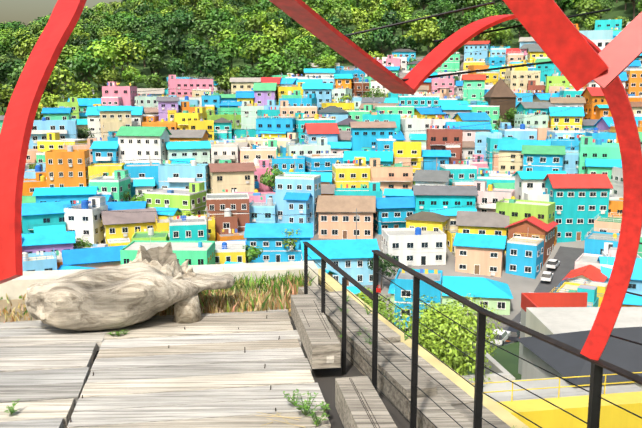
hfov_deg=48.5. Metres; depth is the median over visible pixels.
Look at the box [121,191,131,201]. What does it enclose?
tree
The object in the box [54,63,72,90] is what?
tree
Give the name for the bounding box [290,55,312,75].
tree
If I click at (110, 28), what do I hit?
tree
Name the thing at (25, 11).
sky
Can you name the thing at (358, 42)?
tree
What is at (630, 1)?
tree
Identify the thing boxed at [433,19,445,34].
tree
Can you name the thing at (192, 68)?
tree
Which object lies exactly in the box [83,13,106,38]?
tree
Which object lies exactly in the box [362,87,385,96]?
tree
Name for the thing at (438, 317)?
tree
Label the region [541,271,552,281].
white van
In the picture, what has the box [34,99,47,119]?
tree
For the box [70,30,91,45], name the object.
tree
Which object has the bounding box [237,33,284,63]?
tree
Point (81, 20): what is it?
tree
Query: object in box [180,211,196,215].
tree
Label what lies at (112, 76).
tree
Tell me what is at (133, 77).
tree
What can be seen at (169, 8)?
tree
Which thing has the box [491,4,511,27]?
tree
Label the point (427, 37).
tree
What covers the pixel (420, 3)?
tree
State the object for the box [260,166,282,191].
tree
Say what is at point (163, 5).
tree
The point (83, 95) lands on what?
tree
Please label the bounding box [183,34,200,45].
tree
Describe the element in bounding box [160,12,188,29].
tree
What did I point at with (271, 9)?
tree
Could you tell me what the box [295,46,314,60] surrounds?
tree
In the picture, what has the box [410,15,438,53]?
tree
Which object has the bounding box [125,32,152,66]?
tree
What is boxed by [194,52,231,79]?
tree
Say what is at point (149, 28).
tree
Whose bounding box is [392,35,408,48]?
tree
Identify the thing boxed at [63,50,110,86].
tree
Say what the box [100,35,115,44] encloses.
tree
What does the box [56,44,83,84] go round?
tree
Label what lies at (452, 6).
tree
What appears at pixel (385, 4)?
tree
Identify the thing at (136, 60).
tree
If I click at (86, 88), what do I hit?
tree
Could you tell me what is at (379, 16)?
tree
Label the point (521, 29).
tree
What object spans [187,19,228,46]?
tree
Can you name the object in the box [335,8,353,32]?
tree
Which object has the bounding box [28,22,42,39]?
tree
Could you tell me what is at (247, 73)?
tree
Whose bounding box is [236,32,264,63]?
tree
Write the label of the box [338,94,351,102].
tree
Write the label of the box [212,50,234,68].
tree
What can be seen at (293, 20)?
tree
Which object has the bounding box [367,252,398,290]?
tree
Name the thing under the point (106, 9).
tree
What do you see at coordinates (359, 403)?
timber benches
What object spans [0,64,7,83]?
tree
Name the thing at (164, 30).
tree
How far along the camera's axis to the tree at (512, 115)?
238.48 m
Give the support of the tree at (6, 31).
on the ground
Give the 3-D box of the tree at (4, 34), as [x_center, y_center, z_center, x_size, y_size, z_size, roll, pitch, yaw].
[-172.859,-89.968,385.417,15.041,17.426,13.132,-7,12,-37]
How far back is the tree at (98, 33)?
381.91 m
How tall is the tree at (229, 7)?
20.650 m
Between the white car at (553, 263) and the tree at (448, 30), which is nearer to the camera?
the white car at (553, 263)
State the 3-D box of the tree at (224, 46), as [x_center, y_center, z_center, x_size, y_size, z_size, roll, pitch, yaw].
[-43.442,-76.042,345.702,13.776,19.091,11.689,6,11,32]
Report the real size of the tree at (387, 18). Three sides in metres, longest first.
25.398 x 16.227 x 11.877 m
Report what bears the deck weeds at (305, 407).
on the timber deck
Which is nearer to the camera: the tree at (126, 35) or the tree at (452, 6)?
the tree at (126, 35)
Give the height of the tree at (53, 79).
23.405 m
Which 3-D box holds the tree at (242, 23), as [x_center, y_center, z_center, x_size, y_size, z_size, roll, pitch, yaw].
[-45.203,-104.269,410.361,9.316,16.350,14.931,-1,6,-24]
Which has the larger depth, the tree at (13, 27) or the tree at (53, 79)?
the tree at (13, 27)
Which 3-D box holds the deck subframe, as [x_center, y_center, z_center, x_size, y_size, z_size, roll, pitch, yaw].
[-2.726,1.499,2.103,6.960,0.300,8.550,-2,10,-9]
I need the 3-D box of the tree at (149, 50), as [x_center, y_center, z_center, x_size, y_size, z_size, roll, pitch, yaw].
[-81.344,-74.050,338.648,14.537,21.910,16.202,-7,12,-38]
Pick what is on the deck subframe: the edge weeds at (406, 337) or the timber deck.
the timber deck
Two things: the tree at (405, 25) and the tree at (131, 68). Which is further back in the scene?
the tree at (405, 25)
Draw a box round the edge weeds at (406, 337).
[336,294,522,427]
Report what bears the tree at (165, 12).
on the ground
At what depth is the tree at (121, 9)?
579.60 m
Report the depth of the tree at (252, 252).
140.01 m
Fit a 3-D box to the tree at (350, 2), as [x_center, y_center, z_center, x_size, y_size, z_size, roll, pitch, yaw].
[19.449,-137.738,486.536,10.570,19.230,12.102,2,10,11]
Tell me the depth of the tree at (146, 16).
443.29 m
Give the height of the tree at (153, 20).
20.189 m
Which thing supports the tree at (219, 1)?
on the ground
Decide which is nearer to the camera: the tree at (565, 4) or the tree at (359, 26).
the tree at (565, 4)
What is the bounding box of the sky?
[0,0,122,26]
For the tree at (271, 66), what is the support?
on the ground
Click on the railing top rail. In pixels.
(629, 375)
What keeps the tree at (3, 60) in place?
on the ground
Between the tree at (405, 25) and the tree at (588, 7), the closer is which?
the tree at (588, 7)
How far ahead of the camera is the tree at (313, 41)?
359.09 m
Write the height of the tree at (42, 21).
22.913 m
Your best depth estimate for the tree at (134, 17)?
437.73 m
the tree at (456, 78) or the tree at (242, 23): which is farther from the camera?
the tree at (242, 23)
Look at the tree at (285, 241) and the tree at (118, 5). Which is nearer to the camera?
the tree at (285, 241)
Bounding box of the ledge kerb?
[0,261,317,299]
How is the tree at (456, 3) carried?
on the ground
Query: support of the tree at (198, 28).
on the ground
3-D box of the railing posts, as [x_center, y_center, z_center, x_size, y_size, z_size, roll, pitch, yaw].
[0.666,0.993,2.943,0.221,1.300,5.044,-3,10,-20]
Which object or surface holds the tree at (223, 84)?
on the ground
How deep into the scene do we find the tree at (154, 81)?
285.61 m
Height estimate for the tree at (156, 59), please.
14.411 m
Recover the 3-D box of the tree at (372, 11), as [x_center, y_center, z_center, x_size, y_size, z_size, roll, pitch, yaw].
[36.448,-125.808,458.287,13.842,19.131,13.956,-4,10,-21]
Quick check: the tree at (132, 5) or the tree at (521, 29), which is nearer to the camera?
the tree at (521, 29)
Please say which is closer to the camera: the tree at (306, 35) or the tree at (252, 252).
the tree at (252, 252)
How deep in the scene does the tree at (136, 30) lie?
383.71 m
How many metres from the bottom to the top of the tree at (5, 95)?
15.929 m
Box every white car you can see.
[489,329,510,345]
[546,259,559,268]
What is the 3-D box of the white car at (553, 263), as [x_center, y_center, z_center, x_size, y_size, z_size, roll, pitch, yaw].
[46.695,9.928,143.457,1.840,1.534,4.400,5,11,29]
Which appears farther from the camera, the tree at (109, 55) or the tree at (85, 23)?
the tree at (85, 23)
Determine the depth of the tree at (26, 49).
329.58 m
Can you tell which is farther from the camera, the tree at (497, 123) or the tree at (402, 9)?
the tree at (402, 9)
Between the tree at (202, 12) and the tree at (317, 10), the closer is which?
the tree at (202, 12)
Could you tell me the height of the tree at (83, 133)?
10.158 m
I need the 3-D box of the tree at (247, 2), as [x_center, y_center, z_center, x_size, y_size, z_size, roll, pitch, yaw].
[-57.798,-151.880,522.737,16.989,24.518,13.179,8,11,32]
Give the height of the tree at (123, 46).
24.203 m
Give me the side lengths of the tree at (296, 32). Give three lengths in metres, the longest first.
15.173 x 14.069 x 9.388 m
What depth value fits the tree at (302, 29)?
394.16 m
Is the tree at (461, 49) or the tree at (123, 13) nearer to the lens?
the tree at (461, 49)
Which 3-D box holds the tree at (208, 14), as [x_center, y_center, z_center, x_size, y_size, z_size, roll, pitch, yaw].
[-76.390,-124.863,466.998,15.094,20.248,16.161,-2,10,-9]
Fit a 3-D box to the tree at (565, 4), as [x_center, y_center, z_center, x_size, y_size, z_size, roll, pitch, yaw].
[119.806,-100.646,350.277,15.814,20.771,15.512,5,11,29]
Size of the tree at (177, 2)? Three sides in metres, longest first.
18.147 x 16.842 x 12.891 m
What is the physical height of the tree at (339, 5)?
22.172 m
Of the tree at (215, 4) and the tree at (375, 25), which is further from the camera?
the tree at (215, 4)
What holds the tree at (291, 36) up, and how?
on the ground
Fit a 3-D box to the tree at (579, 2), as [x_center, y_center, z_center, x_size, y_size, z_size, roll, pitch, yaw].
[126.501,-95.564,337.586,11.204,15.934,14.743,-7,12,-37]
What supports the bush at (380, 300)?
on the ground
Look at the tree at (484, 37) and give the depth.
331.97 m
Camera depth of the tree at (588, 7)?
309.30 m
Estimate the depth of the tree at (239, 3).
499.57 m
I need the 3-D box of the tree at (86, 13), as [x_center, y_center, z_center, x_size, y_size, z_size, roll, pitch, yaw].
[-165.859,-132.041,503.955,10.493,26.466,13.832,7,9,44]
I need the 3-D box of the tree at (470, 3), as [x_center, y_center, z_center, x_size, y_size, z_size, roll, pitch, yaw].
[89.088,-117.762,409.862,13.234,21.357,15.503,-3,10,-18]
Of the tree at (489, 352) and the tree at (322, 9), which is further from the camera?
the tree at (322, 9)
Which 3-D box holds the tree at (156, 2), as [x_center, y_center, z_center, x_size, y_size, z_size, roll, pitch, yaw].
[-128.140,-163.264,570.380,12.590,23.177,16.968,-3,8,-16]
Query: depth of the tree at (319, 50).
348.85 m
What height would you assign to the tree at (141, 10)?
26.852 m
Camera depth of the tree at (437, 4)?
413.62 m
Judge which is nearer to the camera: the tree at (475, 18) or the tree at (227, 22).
the tree at (475, 18)
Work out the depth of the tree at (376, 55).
340.40 m
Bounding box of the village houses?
[0,18,641,331]
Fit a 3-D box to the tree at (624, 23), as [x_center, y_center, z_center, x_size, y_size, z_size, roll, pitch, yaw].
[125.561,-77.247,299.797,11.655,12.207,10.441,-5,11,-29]
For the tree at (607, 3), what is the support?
on the ground
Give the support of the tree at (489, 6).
on the ground
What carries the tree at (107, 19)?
on the ground
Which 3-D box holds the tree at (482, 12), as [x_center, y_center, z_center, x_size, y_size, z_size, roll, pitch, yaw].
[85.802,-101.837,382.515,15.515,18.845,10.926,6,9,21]
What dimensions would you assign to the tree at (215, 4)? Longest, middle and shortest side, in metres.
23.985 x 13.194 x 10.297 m
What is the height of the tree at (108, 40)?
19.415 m
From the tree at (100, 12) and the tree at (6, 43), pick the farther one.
the tree at (100, 12)
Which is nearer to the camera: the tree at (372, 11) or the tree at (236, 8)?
the tree at (372, 11)
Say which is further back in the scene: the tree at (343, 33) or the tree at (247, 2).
the tree at (247, 2)
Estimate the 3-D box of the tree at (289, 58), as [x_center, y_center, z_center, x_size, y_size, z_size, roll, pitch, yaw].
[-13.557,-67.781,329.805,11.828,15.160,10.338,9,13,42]
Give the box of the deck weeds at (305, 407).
[4,329,329,427]
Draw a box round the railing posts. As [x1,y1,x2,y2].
[304,244,602,427]
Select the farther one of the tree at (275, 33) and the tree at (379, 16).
the tree at (379, 16)
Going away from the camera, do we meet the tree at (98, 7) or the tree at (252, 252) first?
the tree at (252, 252)
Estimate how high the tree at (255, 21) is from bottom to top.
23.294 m
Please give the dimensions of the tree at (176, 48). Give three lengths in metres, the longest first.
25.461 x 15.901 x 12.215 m
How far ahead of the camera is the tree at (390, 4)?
471.90 m
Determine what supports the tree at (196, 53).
on the ground
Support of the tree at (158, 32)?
on the ground
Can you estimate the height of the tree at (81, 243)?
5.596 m
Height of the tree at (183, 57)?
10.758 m
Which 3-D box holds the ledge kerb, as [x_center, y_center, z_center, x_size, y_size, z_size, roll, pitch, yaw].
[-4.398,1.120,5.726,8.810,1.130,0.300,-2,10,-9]
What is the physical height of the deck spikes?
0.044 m
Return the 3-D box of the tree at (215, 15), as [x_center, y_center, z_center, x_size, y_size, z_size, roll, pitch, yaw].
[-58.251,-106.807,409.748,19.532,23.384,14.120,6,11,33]
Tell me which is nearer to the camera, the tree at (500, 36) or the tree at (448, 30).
the tree at (500, 36)
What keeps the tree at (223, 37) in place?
on the ground
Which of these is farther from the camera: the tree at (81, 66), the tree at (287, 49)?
the tree at (287, 49)
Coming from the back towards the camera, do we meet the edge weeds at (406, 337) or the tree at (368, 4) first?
the tree at (368, 4)
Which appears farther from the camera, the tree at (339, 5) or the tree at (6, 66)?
the tree at (339, 5)
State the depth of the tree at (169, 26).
395.18 m
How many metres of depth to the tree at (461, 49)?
342.34 m
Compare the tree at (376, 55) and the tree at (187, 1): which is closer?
the tree at (376, 55)
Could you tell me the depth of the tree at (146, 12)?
499.52 m
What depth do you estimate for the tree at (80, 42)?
372.14 m
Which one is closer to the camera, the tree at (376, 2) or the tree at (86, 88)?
the tree at (86, 88)
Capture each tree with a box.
[0,22,27,34]
[0,28,17,41]
[0,31,13,48]
[0,36,12,57]
[0,41,9,58]
[0,54,17,81]
[0,60,24,83]
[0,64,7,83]
[0,84,13,111]
[5,21,26,30]
[6,64,24,87]
[10,31,38,50]
[11,34,38,60]
[15,29,29,37]
[27,17,47,31]
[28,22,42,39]
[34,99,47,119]
[38,92,63,108]
[41,82,64,100]
[45,62,75,96]
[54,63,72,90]
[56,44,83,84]
[60,45,79,76]
[61,81,97,99]
[62,50,102,87]
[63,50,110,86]
[65,91,99,99]
[66,35,91,46]
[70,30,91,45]
[73,24,85,35]
[74,238,92,248]
[77,9,94,22]
[77,18,97,32]
[77,127,93,138]
[81,22,93,31]
[82,40,129,85]
[83,9,106,18]
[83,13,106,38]
[84,23,99,38]
[85,39,122,84]
[93,2,108,11]
[93,67,121,85]
[94,18,109,28]
[95,22,113,38]
[97,27,121,39]
[100,28,119,40]
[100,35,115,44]
[101,5,114,12]
[104,15,121,27]
[105,36,117,69]
[108,2,128,14]
[108,35,145,66]
[109,17,128,34]
[111,44,141,72]
[114,6,129,13]
[115,11,133,17]
[116,33,136,50]
[121,22,148,36]
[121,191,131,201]
[122,69,146,85]
[123,15,150,32]
[123,66,139,85]
[125,15,146,25]
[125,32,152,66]
[129,0,137,11]
[130,32,169,73]
[130,193,144,200]
[133,0,153,15]
[135,0,151,10]
[136,35,166,75]
[137,26,159,36]
[142,11,159,25]
[143,10,155,16]
[144,73,167,88]
[146,13,165,26]
[147,29,166,55]
[147,54,170,79]
[151,24,168,36]
[153,0,167,7]
[155,0,170,9]
[158,13,182,36]
[159,9,175,16]
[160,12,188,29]
[164,5,179,12]
[164,28,190,59]
[167,58,186,76]
[170,52,191,71]
[173,0,190,8]
[175,5,189,12]
[176,9,196,39]
[179,0,206,6]
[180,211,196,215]
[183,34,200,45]
[183,38,196,47]
[184,40,217,73]
[186,59,201,73]
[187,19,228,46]
[189,3,206,38]
[191,21,212,35]
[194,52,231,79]
[197,0,215,13]
[197,8,212,20]
[206,8,234,41]
[207,0,218,12]
[209,29,239,47]
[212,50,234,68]
[212,73,234,93]
[215,0,223,7]
[216,37,242,66]
[217,66,240,85]
[220,4,238,18]
[220,7,237,17]
[220,18,241,33]
[222,0,245,8]
[226,21,245,37]
[230,67,241,77]
[231,5,245,19]
[233,65,266,77]
[236,0,253,5]
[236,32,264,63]
[237,5,256,17]
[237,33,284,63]
[238,18,247,40]
[239,45,262,68]
[242,245,262,262]
[244,10,267,34]
[253,0,276,14]
[255,53,296,77]
[259,17,273,30]
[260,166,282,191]
[262,18,289,50]
[263,6,282,16]
[263,12,273,22]
[273,11,292,48]
[277,7,294,31]
[279,28,293,55]
[279,45,297,58]
[280,51,305,66]
[281,229,300,250]
[285,27,301,42]
[285,37,315,73]
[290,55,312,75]
[293,21,303,35]
[295,30,317,46]
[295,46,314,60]
[297,27,309,35]
[297,36,317,63]
[302,0,321,8]
[309,55,336,68]
[312,43,328,57]
[312,53,330,62]
[313,7,323,16]
[318,5,330,15]
[323,0,338,9]
[323,45,343,61]
[325,16,341,28]
[327,2,351,28]
[329,6,352,27]
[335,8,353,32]
[338,27,358,39]
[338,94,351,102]
[345,0,357,8]
[350,33,370,67]
[351,8,370,24]
[352,21,373,40]
[355,286,372,303]
[358,0,373,13]
[358,0,384,20]
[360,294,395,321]
[361,37,374,52]
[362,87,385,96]
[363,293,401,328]
[366,25,400,54]
[367,3,388,18]
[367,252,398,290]
[368,21,393,33]
[368,51,384,59]
[370,7,390,24]
[377,1,389,9]
[380,8,402,35]
[386,0,396,8]
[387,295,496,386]
[392,0,409,12]
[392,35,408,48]
[394,13,413,33]
[397,6,414,16]
[399,31,414,38]
[401,35,421,54]
[406,1,419,12]
[406,303,474,337]
[408,293,502,372]
[410,0,436,9]
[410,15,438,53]
[412,26,442,51]
[413,10,434,21]
[425,0,451,21]
[425,0,455,14]
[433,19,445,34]
[436,1,456,18]
[440,15,458,37]
[449,0,466,9]
[452,13,465,28]
[453,75,458,84]
[457,39,475,54]
[461,11,480,39]
[462,0,488,10]
[467,13,492,40]
[473,6,493,37]
[478,1,497,11]
[479,27,499,45]
[482,7,502,24]
[489,26,513,45]
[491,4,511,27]
[494,118,507,129]
[500,108,516,124]
[506,11,529,36]
[555,0,577,12]
[568,17,583,28]
[572,0,602,12]
[576,0,604,23]
[584,16,600,30]
[592,0,613,16]
[610,16,630,29]
[623,0,639,18]
[636,0,641,12]
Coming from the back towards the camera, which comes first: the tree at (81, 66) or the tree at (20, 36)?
the tree at (20, 36)
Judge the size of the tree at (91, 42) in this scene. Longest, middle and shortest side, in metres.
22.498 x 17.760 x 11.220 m
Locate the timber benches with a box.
[291,294,396,427]
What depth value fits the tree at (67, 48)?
335.20 m
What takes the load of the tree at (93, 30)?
on the ground
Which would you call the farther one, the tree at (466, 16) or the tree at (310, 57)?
the tree at (466, 16)
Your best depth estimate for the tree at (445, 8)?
398.20 m
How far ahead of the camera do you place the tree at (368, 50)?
359.48 m
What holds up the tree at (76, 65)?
on the ground
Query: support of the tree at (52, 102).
on the ground
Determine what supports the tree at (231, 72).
on the ground
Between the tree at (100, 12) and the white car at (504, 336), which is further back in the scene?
the tree at (100, 12)
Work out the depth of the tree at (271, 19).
401.34 m
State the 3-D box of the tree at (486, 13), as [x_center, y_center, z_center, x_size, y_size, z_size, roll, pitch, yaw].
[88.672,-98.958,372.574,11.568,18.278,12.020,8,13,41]
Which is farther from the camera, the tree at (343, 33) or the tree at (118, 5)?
the tree at (118, 5)
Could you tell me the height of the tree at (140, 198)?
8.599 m
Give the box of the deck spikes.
[70,309,279,422]
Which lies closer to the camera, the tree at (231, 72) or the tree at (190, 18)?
the tree at (231, 72)
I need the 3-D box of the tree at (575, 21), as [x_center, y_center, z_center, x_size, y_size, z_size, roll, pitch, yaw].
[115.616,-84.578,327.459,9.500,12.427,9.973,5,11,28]
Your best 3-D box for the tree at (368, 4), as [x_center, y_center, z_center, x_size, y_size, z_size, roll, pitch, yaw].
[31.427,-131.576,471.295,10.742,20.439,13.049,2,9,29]
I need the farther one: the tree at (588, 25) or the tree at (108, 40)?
the tree at (108, 40)
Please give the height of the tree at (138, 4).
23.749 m
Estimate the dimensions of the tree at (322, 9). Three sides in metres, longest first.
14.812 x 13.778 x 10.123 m
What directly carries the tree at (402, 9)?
on the ground
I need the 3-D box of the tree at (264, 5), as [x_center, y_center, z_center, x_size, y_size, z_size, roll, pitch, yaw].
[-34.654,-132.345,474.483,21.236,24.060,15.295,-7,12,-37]
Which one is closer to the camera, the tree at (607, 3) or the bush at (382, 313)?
the bush at (382, 313)
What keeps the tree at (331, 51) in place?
on the ground
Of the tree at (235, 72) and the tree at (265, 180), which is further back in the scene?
the tree at (235, 72)
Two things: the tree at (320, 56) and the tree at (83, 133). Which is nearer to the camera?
the tree at (83, 133)
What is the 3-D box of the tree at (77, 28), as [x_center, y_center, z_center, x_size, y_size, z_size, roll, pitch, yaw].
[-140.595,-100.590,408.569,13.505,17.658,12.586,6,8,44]
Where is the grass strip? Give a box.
[0,268,316,322]
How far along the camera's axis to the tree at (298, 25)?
406.74 m
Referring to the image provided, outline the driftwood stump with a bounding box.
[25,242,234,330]
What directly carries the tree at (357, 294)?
on the ground
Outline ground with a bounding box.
[0,0,640,379]
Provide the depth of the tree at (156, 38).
343.94 m
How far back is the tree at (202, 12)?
428.29 m
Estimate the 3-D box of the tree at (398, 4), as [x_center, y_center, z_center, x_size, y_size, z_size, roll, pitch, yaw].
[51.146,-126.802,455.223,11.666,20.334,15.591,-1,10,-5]
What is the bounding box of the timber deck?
[0,309,330,427]
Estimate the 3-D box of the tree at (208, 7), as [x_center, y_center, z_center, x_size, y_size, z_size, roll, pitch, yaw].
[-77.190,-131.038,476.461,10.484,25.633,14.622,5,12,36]
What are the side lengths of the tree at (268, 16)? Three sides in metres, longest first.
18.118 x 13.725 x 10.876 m
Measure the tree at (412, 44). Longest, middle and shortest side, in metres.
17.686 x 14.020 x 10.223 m
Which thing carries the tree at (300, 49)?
on the ground
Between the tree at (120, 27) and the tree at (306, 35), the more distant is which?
the tree at (120, 27)
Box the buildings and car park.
[462,246,641,427]
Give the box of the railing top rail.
[303,242,641,384]
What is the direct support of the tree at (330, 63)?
on the ground
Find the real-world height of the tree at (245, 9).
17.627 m
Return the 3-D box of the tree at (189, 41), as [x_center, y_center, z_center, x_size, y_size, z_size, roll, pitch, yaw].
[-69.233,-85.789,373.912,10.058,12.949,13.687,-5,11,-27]
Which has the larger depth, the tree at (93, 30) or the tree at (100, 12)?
the tree at (100, 12)
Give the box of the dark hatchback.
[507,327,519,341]
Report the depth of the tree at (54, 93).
276.43 m
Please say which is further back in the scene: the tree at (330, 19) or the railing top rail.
the tree at (330, 19)
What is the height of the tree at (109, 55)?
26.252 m
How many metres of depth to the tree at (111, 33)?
367.98 m
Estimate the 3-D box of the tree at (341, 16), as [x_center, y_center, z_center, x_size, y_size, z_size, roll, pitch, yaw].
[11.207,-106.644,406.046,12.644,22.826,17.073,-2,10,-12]
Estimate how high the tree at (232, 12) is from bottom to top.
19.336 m
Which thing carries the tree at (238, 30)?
on the ground
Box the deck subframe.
[90,283,409,427]
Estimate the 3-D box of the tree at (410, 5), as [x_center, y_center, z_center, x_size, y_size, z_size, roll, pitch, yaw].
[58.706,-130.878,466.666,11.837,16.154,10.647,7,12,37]
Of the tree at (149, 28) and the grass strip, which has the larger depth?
the tree at (149, 28)
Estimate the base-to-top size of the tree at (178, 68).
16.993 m
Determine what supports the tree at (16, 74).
on the ground
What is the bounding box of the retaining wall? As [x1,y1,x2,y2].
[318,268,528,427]
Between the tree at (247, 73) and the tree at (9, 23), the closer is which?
the tree at (247, 73)
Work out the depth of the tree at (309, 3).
473.89 m
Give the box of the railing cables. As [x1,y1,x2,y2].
[306,254,641,427]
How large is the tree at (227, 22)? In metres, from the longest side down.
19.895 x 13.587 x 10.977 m
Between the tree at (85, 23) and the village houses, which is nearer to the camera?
the village houses
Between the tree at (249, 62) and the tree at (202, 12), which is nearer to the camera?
the tree at (249, 62)
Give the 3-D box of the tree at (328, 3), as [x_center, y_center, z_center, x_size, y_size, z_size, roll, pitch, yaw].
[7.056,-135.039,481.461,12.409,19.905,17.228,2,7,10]
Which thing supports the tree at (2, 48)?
on the ground
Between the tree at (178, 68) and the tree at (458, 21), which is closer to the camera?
the tree at (178, 68)
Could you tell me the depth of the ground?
308.20 m
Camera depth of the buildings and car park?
36.50 m
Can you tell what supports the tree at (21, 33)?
on the ground
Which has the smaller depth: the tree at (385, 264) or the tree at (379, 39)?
the tree at (385, 264)
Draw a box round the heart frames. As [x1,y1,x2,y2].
[0,0,641,359]
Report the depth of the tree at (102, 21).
438.19 m
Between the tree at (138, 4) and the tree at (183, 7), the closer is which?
the tree at (183, 7)
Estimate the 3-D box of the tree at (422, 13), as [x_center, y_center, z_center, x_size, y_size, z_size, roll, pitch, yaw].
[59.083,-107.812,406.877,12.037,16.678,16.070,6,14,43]
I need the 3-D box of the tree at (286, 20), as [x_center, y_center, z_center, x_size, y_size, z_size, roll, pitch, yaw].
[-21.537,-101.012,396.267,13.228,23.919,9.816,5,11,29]
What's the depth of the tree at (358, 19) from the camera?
418.13 m
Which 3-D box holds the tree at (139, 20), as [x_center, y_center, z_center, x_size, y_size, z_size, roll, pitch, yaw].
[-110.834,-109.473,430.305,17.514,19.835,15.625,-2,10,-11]
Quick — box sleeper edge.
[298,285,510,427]
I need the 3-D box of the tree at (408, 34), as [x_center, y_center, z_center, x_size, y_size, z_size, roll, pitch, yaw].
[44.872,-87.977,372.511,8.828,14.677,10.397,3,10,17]
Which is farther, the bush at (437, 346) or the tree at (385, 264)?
the tree at (385, 264)
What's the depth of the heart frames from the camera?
1.21 m
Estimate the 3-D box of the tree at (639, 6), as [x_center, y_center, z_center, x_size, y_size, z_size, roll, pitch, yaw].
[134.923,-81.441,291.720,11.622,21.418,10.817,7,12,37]

